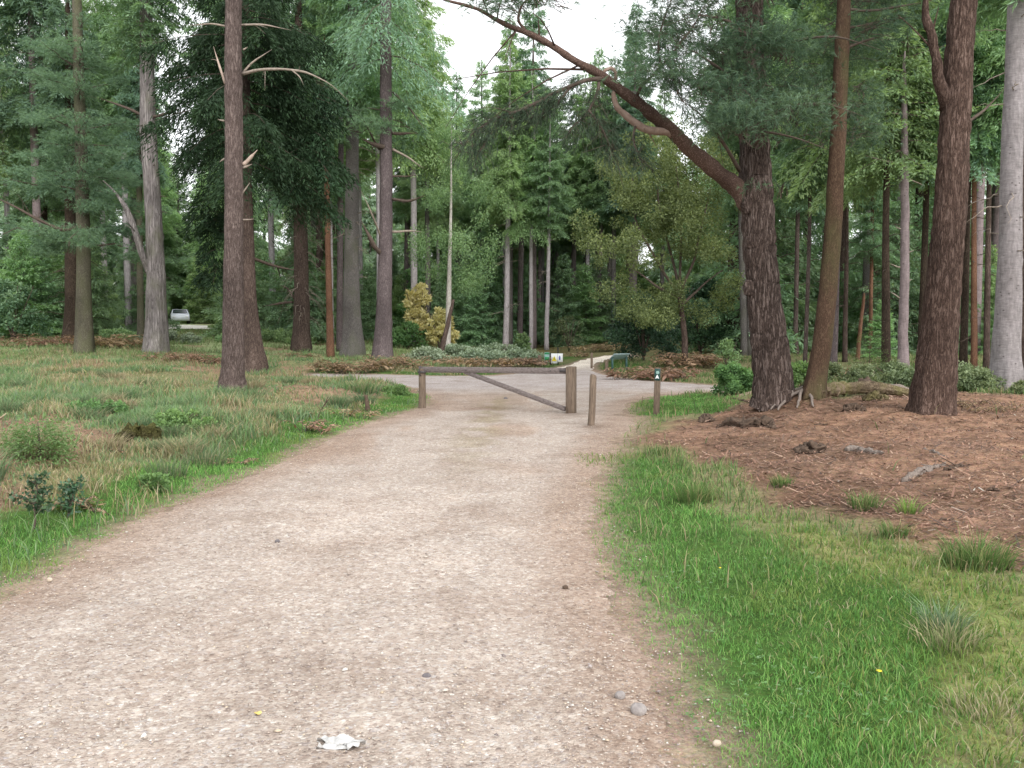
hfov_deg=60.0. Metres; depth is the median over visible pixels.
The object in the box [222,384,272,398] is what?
grass tussock
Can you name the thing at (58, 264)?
young conifer
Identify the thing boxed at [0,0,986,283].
sky
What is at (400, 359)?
bracken
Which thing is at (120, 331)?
leafy shrub
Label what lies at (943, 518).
stick
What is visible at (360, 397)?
grass tussock
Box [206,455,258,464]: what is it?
bracken
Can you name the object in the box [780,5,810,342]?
fir tree
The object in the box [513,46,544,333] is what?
conifer tree
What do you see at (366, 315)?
young conifer
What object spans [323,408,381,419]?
bracken
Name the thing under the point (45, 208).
conifer tree
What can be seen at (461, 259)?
fir tree
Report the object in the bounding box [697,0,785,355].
conifer tree
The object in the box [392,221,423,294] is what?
fir tree
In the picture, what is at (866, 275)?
fir tree
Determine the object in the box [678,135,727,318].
fir tree
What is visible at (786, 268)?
young conifer
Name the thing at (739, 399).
stick
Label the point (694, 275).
young conifer
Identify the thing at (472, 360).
bracken
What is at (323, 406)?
dead stick
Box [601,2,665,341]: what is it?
fir tree
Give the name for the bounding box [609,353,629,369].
information board
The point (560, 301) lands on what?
young conifer
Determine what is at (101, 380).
grass tussock
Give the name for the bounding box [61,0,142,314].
fir tree
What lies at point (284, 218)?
fir tree
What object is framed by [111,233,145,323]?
fir tree
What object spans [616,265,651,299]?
leafy shrub
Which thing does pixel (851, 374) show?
heath plant
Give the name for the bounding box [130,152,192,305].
fir tree
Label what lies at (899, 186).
fir tree
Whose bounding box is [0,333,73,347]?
bracken
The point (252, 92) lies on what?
fir tree
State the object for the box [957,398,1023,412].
bracken
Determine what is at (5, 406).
grass tussock
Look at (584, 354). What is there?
bracken
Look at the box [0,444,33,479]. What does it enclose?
grass tussock
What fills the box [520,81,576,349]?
conifer tree
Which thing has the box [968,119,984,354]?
fir tree
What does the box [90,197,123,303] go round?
fir tree
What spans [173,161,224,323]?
fir tree
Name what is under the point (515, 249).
young conifer
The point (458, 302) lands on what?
young conifer
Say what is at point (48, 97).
conifer tree
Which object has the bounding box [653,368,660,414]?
waymark post
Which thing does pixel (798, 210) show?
conifer tree
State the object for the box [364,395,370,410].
rotten stake
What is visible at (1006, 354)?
fir tree
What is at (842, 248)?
fir tree
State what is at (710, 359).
bracken
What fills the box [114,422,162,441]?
mossy stump
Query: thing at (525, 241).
fir tree
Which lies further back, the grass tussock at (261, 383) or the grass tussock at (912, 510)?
the grass tussock at (261, 383)
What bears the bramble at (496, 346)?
on the ground at (630, 602)
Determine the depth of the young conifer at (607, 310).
64.27 m
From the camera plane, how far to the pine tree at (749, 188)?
12.90 m
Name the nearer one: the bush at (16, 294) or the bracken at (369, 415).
the bracken at (369, 415)
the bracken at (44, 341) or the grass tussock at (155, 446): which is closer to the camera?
the grass tussock at (155, 446)
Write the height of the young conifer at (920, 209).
10.488 m
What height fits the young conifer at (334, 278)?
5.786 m
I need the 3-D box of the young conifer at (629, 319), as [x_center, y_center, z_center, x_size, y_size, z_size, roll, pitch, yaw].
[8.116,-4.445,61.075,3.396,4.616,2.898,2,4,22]
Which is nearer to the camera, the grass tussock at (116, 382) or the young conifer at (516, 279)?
the grass tussock at (116, 382)
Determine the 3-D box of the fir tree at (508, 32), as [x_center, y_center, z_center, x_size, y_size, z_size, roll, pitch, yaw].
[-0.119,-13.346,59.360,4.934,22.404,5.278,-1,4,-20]
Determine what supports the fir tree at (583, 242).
on the ground at (630, 602)
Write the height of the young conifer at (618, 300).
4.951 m
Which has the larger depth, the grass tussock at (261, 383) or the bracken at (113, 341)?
the bracken at (113, 341)
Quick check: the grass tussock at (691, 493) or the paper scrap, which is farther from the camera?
the grass tussock at (691, 493)
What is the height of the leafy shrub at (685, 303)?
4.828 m
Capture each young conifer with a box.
[0,214,33,299]
[0,216,64,337]
[0,230,61,338]
[3,223,60,336]
[43,254,64,316]
[50,215,132,334]
[59,247,124,331]
[120,242,181,332]
[180,258,215,323]
[189,267,222,323]
[197,243,279,336]
[207,288,222,329]
[210,244,255,329]
[255,252,290,328]
[256,251,284,326]
[258,212,336,343]
[289,236,335,324]
[310,259,336,341]
[315,233,373,336]
[335,279,373,329]
[359,265,394,340]
[392,273,407,329]
[392,284,404,333]
[423,248,471,339]
[424,282,457,342]
[433,259,465,327]
[456,226,519,345]
[456,283,502,347]
[461,276,485,329]
[481,278,502,340]
[497,253,550,343]
[500,247,543,334]
[513,262,550,344]
[538,253,588,346]
[550,263,610,344]
[567,276,603,341]
[575,254,620,342]
[593,277,617,315]
[604,285,627,326]
[607,286,649,343]
[680,203,805,354]
[683,197,729,348]
[715,152,850,349]
[722,170,819,353]
[778,222,811,321]
[782,214,852,347]
[838,178,917,351]
[839,216,881,334]
[848,201,921,355]
[860,299,897,357]
[873,179,996,352]
[908,257,991,354]
[968,244,997,345]
[969,234,997,319]
[978,304,994,354]
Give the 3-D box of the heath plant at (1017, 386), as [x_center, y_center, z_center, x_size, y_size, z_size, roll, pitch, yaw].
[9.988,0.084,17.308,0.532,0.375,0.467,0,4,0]
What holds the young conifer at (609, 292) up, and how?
on the ground at (630, 602)
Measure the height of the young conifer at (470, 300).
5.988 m
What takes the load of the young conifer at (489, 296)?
on the ground at (630, 602)
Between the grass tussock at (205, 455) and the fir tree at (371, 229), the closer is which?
the grass tussock at (205, 455)
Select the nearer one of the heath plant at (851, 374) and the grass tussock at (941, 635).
the grass tussock at (941, 635)
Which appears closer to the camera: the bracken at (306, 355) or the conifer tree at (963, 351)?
the conifer tree at (963, 351)
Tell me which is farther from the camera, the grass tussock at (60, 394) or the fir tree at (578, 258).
the fir tree at (578, 258)
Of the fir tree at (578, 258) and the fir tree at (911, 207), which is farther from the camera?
the fir tree at (911, 207)
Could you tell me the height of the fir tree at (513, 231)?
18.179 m
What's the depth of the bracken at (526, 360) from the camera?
36.63 m
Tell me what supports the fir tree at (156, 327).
on the ground at (630, 602)
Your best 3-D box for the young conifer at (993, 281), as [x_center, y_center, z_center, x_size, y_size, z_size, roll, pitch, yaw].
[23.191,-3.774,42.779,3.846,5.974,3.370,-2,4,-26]
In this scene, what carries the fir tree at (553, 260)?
on the ground at (630, 602)
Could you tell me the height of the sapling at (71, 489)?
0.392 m
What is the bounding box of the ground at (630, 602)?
[0,322,1023,767]
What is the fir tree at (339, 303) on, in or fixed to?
on the ground at (630, 602)
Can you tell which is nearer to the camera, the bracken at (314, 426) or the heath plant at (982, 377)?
the bracken at (314, 426)
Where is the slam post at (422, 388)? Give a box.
[418,366,425,407]
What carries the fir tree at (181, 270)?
on the ground at (630, 602)
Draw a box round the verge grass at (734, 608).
[0,392,1002,767]
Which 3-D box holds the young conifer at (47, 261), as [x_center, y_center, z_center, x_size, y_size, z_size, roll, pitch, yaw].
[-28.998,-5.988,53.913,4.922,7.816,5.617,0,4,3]
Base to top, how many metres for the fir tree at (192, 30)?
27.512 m
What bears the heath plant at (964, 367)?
on the ground at (630, 602)
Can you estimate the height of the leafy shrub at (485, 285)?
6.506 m
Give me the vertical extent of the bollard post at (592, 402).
0.957 m
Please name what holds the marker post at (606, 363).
on the ground at (630, 602)
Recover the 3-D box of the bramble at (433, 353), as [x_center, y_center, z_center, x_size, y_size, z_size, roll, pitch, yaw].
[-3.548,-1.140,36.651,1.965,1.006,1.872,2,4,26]
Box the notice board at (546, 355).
[544,352,548,365]
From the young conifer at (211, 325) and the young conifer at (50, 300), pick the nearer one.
the young conifer at (50, 300)
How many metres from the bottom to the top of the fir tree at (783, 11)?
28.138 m
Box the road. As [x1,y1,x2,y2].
[169,325,209,328]
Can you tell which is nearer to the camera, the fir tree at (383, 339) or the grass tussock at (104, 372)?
the grass tussock at (104, 372)
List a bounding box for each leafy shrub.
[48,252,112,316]
[56,252,63,262]
[95,327,136,340]
[112,268,169,321]
[134,329,202,343]
[215,333,221,341]
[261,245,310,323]
[261,327,317,344]
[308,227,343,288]
[363,281,375,328]
[392,268,434,328]
[392,320,428,347]
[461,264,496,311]
[514,331,530,352]
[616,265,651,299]
[649,285,658,298]
[665,282,695,329]
[710,360,752,396]
[714,338,741,367]
[791,360,808,387]
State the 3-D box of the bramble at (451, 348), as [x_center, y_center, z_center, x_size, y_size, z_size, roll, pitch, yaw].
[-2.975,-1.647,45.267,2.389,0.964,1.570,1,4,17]
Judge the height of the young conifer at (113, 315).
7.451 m
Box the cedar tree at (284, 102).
[133,0,360,373]
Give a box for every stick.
[317,397,330,417]
[733,397,749,402]
[844,445,882,454]
[901,462,945,481]
[905,512,972,526]
[922,447,944,455]
[937,458,970,470]
[986,487,999,491]
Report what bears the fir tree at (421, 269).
on the ground at (630, 602)
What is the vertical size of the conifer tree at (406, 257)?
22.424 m
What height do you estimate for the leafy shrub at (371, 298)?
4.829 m
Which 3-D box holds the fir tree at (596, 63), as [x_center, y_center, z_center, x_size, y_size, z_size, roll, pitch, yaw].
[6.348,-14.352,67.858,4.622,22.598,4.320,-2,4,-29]
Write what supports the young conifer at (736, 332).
on the ground at (630, 602)
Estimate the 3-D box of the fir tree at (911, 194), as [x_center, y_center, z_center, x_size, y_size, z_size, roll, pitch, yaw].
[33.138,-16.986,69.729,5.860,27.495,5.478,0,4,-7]
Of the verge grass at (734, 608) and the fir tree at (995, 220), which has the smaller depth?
the verge grass at (734, 608)
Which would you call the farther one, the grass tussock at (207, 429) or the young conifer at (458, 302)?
the young conifer at (458, 302)
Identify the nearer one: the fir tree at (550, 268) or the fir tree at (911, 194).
the fir tree at (911, 194)
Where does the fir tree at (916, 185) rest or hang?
on the ground at (630, 602)
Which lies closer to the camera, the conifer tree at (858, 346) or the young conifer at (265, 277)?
the conifer tree at (858, 346)
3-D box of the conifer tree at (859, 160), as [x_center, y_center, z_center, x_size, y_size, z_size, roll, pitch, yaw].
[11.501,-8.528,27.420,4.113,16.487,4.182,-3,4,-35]
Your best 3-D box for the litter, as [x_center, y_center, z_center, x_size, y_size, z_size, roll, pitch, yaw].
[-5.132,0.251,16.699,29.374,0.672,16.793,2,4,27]
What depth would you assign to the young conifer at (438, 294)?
60.60 m
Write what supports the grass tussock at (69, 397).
on the ground at (630, 602)
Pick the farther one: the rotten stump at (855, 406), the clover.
the rotten stump at (855, 406)
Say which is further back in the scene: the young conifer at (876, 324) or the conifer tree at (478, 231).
the conifer tree at (478, 231)
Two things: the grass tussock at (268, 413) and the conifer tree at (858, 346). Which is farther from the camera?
the conifer tree at (858, 346)
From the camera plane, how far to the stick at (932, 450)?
9.25 m
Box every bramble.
[401,345,453,362]
[439,342,474,357]
[447,347,502,363]
[479,342,520,355]
[500,348,543,364]
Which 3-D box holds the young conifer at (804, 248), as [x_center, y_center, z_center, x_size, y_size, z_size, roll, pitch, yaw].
[14.675,-6.482,48.095,7.202,12.550,6.147,2,4,22]
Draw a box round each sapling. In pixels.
[8,470,59,529]
[56,474,87,517]
[848,331,896,369]
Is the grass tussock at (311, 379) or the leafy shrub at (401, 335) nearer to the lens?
the grass tussock at (311, 379)
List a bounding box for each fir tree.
[0,0,72,320]
[0,4,30,255]
[0,139,20,247]
[0,148,52,260]
[0,163,8,177]
[47,160,64,224]
[48,215,63,267]
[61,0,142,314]
[83,0,174,328]
[89,0,197,353]
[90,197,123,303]
[95,3,166,324]
[104,3,177,322]
[105,194,165,245]
[107,1,168,336]
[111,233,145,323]
[116,94,186,234]
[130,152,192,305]
[162,148,196,314]
[162,153,182,318]
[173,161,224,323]
[178,0,273,173]
[184,168,224,298]
[184,169,205,304]
[206,4,279,144]
[250,3,288,291]
[252,168,286,276]
[252,181,268,283]
[262,0,335,241]
[262,201,309,218]
[275,208,290,278]
[278,206,290,231]
[294,18,345,294]
[302,0,410,357]
[303,1,364,342]
[305,0,469,357]
[307,0,369,350]
[310,150,336,236]
[322,166,372,232]
[335,0,429,280]
[343,218,373,278]
[344,136,400,325]
[359,0,468,346]
[361,172,400,287]
[361,185,375,277]
[371,233,403,304]
[392,27,465,337]
[392,209,431,287]
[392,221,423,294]
[405,107,464,292]
[417,178,461,255]
[417,247,435,274]
[447,72,477,273]
[452,58,494,284]
[453,182,479,280]
[460,228,492,280]
[474,16,536,346]
[476,79,536,246]
[481,149,528,317]
[491,243,550,333]
[501,71,559,349]
[504,0,571,347]
[513,59,563,251]
[513,241,562,333]
[537,156,571,318]
[544,239,594,329]
[544,248,563,302]
[547,88,573,320]
[550,61,610,332]
[563,126,607,271]
[569,46,608,329]
[581,56,648,327]
[590,249,642,305]
[590,258,606,299]
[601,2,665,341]
[603,28,659,332]
[605,89,620,306]
[616,167,665,263]
[644,155,689,302]
[645,239,676,285]
[646,81,688,298]
[656,160,710,329]
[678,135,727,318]
[688,0,818,355]
[701,0,819,147]
[771,134,794,253]
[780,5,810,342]
[811,201,861,301]
[839,199,844,324]
[848,200,863,327]
[851,174,919,258]
[857,45,922,348]
[873,140,920,308]
[891,24,925,283]
[909,178,971,216]
[909,187,932,252]
[913,177,922,326]
[929,0,1023,367]
[967,0,1023,390]
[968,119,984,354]
[969,174,986,286]
[985,168,999,302]
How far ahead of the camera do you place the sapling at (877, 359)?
27.55 m
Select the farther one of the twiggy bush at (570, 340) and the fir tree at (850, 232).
the fir tree at (850, 232)
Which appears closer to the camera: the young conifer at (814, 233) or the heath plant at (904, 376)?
the heath plant at (904, 376)
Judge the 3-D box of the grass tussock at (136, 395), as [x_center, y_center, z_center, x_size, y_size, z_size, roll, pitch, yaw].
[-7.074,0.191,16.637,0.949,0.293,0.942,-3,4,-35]
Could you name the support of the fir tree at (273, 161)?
on the ground at (630, 602)
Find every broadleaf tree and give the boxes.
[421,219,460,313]
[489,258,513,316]
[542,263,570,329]
[569,113,745,365]
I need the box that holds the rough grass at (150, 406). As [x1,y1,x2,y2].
[0,328,1023,767]
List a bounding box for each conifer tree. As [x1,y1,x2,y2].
[0,19,64,299]
[22,0,117,339]
[392,68,423,297]
[393,73,424,287]
[463,176,513,307]
[475,95,524,292]
[478,34,547,349]
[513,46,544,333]
[515,139,562,343]
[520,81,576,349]
[558,74,594,287]
[573,82,628,335]
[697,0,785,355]
[698,0,772,353]
[770,0,825,354]
[771,0,859,361]
[772,0,897,364]
[795,0,898,361]
[805,0,947,370]
[843,141,899,352]
[855,293,864,359]
[866,0,984,341]
[909,0,1004,365]
[911,2,1005,368]
[918,0,1006,367]
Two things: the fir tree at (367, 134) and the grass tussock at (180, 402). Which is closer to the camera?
the grass tussock at (180, 402)
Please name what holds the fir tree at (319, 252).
on the ground at (630, 602)
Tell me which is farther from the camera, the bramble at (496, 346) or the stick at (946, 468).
the bramble at (496, 346)
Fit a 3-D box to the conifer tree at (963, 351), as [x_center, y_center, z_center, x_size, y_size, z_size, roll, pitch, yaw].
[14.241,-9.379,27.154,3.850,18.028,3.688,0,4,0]
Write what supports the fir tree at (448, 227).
on the ground at (630, 602)
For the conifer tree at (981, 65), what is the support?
on the ground at (630, 602)
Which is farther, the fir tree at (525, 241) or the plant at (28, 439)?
the fir tree at (525, 241)
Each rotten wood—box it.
[698,413,714,422]
[716,414,775,428]
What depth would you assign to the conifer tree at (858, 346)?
34.80 m
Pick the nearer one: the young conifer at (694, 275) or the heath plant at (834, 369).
the heath plant at (834, 369)
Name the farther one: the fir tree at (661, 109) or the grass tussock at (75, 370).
the fir tree at (661, 109)
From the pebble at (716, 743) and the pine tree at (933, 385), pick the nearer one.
the pebble at (716, 743)
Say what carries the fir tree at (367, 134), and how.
on the ground at (630, 602)
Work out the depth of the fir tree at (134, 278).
74.81 m
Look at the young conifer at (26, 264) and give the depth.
50.21 m
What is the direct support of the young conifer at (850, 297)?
on the ground at (630, 602)
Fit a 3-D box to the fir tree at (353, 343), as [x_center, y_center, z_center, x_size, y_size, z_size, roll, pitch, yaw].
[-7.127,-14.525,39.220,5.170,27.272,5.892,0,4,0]
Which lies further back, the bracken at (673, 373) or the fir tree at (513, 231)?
the fir tree at (513, 231)
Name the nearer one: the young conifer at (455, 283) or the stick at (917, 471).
the stick at (917, 471)
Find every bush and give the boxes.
[0,279,53,338]
[402,282,439,346]
[425,306,460,347]
[549,315,584,351]
[602,292,681,360]
[668,276,734,353]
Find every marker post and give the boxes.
[590,353,592,367]
[605,360,608,370]
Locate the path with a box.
[0,355,739,767]
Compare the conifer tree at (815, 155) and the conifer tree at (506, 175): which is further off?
the conifer tree at (506, 175)
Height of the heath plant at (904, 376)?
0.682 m
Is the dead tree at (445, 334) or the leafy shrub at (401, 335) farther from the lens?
the leafy shrub at (401, 335)
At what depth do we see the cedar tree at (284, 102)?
30.67 m
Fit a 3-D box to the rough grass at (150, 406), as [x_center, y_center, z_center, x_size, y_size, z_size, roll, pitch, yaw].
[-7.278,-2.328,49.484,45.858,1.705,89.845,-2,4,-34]
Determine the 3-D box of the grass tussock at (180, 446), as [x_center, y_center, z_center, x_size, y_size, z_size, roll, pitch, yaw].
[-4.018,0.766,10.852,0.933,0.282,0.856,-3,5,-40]
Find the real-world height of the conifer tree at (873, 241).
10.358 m
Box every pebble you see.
[422,673,430,677]
[615,691,624,699]
[630,702,646,715]
[712,739,720,746]
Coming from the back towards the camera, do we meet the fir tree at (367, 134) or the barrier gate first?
the fir tree at (367, 134)
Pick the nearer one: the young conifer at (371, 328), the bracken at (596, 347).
the bracken at (596, 347)
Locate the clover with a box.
[593,460,1019,762]
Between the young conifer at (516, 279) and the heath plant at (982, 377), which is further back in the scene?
the young conifer at (516, 279)
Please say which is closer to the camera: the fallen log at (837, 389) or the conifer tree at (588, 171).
the fallen log at (837, 389)
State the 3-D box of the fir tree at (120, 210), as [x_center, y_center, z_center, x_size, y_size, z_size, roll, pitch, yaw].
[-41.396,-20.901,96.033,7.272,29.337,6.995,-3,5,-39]
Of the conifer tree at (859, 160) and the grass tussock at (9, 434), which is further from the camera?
the conifer tree at (859, 160)
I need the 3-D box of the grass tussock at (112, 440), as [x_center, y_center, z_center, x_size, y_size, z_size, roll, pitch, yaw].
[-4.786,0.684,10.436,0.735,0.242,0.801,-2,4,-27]
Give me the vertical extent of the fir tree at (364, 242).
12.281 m
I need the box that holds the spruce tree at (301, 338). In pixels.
[254,0,344,351]
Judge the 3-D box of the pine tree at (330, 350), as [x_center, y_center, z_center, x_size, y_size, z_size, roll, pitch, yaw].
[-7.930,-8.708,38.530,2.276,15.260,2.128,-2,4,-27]
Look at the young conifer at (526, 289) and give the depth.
66.93 m
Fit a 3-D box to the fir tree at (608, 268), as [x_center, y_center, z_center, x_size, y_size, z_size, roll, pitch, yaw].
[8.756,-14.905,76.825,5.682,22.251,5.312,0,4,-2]
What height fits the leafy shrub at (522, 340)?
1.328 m
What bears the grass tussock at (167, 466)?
on the ground at (630, 602)
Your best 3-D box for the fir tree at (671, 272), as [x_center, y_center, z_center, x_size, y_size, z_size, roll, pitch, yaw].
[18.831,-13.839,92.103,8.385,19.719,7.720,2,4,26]
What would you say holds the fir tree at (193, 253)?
on the ground at (630, 602)
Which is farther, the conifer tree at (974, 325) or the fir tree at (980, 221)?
the fir tree at (980, 221)
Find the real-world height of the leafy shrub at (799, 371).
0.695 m
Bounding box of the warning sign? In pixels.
[550,347,562,364]
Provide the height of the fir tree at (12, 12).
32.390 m
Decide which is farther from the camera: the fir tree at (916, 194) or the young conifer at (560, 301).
the young conifer at (560, 301)
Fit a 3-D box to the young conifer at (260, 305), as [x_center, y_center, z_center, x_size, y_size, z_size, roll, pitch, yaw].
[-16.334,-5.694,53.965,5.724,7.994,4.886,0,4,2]
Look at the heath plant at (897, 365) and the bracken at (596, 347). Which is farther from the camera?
the bracken at (596, 347)
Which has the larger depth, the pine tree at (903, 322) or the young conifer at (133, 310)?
the young conifer at (133, 310)
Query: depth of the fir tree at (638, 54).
66.09 m
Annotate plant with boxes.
[0,412,83,468]
[62,397,129,413]
[135,472,172,492]
[151,407,217,430]
[382,383,412,396]
[827,361,846,381]
[836,362,894,382]
[872,359,911,379]
[886,367,914,387]
[957,367,1006,391]
[958,360,985,372]
[1009,379,1023,393]
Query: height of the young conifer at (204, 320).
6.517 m
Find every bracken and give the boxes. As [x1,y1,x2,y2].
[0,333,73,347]
[19,489,108,514]
[48,437,124,453]
[65,334,143,348]
[138,351,219,363]
[184,355,220,363]
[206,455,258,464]
[279,351,322,358]
[283,419,340,433]
[303,358,406,374]
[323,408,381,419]
[361,354,438,369]
[414,355,528,366]
[490,357,556,366]
[565,352,589,356]
[567,342,630,351]
[595,365,710,380]
[641,351,727,369]
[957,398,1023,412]
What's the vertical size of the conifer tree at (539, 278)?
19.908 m
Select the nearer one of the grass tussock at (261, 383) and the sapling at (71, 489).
the sapling at (71, 489)
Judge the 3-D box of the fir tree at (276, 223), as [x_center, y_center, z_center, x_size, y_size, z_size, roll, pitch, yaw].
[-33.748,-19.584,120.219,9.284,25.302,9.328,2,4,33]
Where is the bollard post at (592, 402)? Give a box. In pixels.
[587,374,596,425]
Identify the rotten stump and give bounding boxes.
[793,440,826,454]
[842,402,866,411]
[858,376,871,380]
[860,390,889,400]
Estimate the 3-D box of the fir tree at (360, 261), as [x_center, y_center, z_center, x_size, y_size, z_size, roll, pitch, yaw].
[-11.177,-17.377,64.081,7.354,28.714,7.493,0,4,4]
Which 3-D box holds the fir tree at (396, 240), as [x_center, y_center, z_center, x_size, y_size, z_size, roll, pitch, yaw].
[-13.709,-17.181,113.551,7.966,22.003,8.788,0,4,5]
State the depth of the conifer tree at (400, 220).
71.80 m
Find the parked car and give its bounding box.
[170,309,190,323]
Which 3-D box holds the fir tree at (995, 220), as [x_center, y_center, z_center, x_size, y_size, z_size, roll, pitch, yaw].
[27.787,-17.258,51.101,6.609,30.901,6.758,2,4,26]
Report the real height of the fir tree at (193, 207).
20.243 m
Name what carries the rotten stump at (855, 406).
on the ground at (630, 602)
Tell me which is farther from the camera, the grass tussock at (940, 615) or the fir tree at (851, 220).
the fir tree at (851, 220)
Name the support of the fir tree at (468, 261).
on the ground at (630, 602)
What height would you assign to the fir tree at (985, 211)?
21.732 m
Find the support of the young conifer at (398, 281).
on the ground at (630, 602)
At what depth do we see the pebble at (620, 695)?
3.89 m
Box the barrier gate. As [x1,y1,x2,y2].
[420,366,576,413]
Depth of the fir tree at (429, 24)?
51.57 m
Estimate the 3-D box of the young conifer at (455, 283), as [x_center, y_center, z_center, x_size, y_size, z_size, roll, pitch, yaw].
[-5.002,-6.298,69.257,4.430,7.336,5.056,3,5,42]
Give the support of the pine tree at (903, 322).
on the ground at (630, 602)
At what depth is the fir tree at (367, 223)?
108.70 m
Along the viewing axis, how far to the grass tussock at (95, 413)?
13.24 m
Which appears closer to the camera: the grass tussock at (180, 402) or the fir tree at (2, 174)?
the grass tussock at (180, 402)
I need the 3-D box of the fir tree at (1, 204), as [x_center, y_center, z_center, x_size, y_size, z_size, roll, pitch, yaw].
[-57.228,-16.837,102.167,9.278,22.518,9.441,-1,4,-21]
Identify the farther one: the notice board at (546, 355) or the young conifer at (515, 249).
the young conifer at (515, 249)
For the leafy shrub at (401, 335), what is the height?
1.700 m
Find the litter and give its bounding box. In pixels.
[0,373,1023,570]
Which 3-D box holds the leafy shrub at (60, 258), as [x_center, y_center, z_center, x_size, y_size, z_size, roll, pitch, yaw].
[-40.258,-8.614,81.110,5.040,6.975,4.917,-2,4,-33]
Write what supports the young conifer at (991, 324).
on the ground at (630, 602)
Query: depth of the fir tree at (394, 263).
77.30 m
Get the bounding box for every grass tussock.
[0,395,35,413]
[0,419,84,448]
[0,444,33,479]
[1,433,83,459]
[4,371,35,377]
[6,379,33,386]
[17,388,66,398]
[56,403,119,419]
[58,391,109,403]
[61,392,112,404]
[70,367,89,373]
[80,431,134,451]
[82,389,134,403]
[92,368,119,376]
[95,375,126,383]
[96,370,131,379]
[96,415,123,424]
[97,377,133,387]
[101,407,121,413]
[106,396,145,410]
[107,386,158,399]
[118,413,161,425]
[126,377,165,388]
[134,447,202,478]
[137,437,177,451]
[150,433,216,457]
[158,422,196,437]
[161,435,208,452]
[166,399,199,404]
[171,442,244,466]
[180,422,239,441]
[206,384,246,395]
[208,392,245,401]
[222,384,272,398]
[225,394,268,404]
[228,408,257,421]
[234,405,280,418]
[247,375,271,389]
[278,376,299,383]
[297,375,329,383]
[315,392,354,406]
[334,379,389,394]
[344,391,382,404]
[646,443,684,454]
[663,473,731,505]
[764,473,795,487]
[837,486,890,511]
[872,517,928,540]
[886,496,931,514]
[896,605,992,656]
[902,590,987,633]
[920,524,1023,573]
[927,683,1023,744]
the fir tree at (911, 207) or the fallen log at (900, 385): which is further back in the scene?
the fir tree at (911, 207)
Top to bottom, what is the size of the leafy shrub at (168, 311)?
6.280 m
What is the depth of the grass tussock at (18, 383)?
20.56 m
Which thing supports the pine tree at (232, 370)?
on the ground at (630, 602)
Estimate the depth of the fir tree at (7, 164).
63.14 m
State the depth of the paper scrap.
3.44 m
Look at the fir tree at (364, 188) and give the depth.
76.36 m
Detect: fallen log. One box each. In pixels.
[817,381,908,396]
[891,384,908,388]
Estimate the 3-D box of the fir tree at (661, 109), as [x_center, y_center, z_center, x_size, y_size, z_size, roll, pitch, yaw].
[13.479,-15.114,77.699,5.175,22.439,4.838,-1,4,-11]
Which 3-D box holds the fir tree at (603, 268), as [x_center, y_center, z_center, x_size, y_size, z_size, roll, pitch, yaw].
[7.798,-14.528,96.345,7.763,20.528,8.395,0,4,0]
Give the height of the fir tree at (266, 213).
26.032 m
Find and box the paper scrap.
[316,734,365,749]
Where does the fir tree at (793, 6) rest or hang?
on the ground at (630, 602)
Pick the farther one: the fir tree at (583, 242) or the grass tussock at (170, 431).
the fir tree at (583, 242)
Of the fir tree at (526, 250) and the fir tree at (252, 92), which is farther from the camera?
the fir tree at (526, 250)
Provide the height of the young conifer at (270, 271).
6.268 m
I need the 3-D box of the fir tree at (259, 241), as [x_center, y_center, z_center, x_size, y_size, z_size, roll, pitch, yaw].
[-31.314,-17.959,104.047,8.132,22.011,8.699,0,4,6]
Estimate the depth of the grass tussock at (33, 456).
9.27 m
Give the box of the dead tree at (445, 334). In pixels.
[439,299,454,356]
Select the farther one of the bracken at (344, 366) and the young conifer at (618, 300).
the young conifer at (618, 300)
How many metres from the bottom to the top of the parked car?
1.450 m
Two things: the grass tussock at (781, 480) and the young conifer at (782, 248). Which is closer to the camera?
the grass tussock at (781, 480)
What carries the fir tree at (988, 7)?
on the ground at (630, 602)
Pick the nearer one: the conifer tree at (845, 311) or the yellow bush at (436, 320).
the conifer tree at (845, 311)
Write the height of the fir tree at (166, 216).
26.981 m
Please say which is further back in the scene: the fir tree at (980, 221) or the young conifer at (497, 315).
the young conifer at (497, 315)
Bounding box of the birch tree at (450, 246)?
[405,111,512,347]
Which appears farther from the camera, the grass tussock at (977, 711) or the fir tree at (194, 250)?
the fir tree at (194, 250)
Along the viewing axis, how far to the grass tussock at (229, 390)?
17.36 m
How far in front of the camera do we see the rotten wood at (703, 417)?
13.81 m
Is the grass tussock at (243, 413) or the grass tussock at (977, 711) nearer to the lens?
the grass tussock at (977, 711)
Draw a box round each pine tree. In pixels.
[0,0,196,353]
[188,0,339,389]
[308,3,351,356]
[425,0,948,411]
[802,0,920,400]
[843,0,979,366]
[898,0,1004,415]
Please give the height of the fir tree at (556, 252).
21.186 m
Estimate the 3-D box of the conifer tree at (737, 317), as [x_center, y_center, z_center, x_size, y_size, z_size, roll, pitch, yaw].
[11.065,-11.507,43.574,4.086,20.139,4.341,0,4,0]
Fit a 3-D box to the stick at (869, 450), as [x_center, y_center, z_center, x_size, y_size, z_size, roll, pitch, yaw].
[3.841,0.734,9.601,0.158,0.112,0.579,-1,4,-21]
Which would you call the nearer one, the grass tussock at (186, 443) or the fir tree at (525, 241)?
the grass tussock at (186, 443)
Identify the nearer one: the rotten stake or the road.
the rotten stake

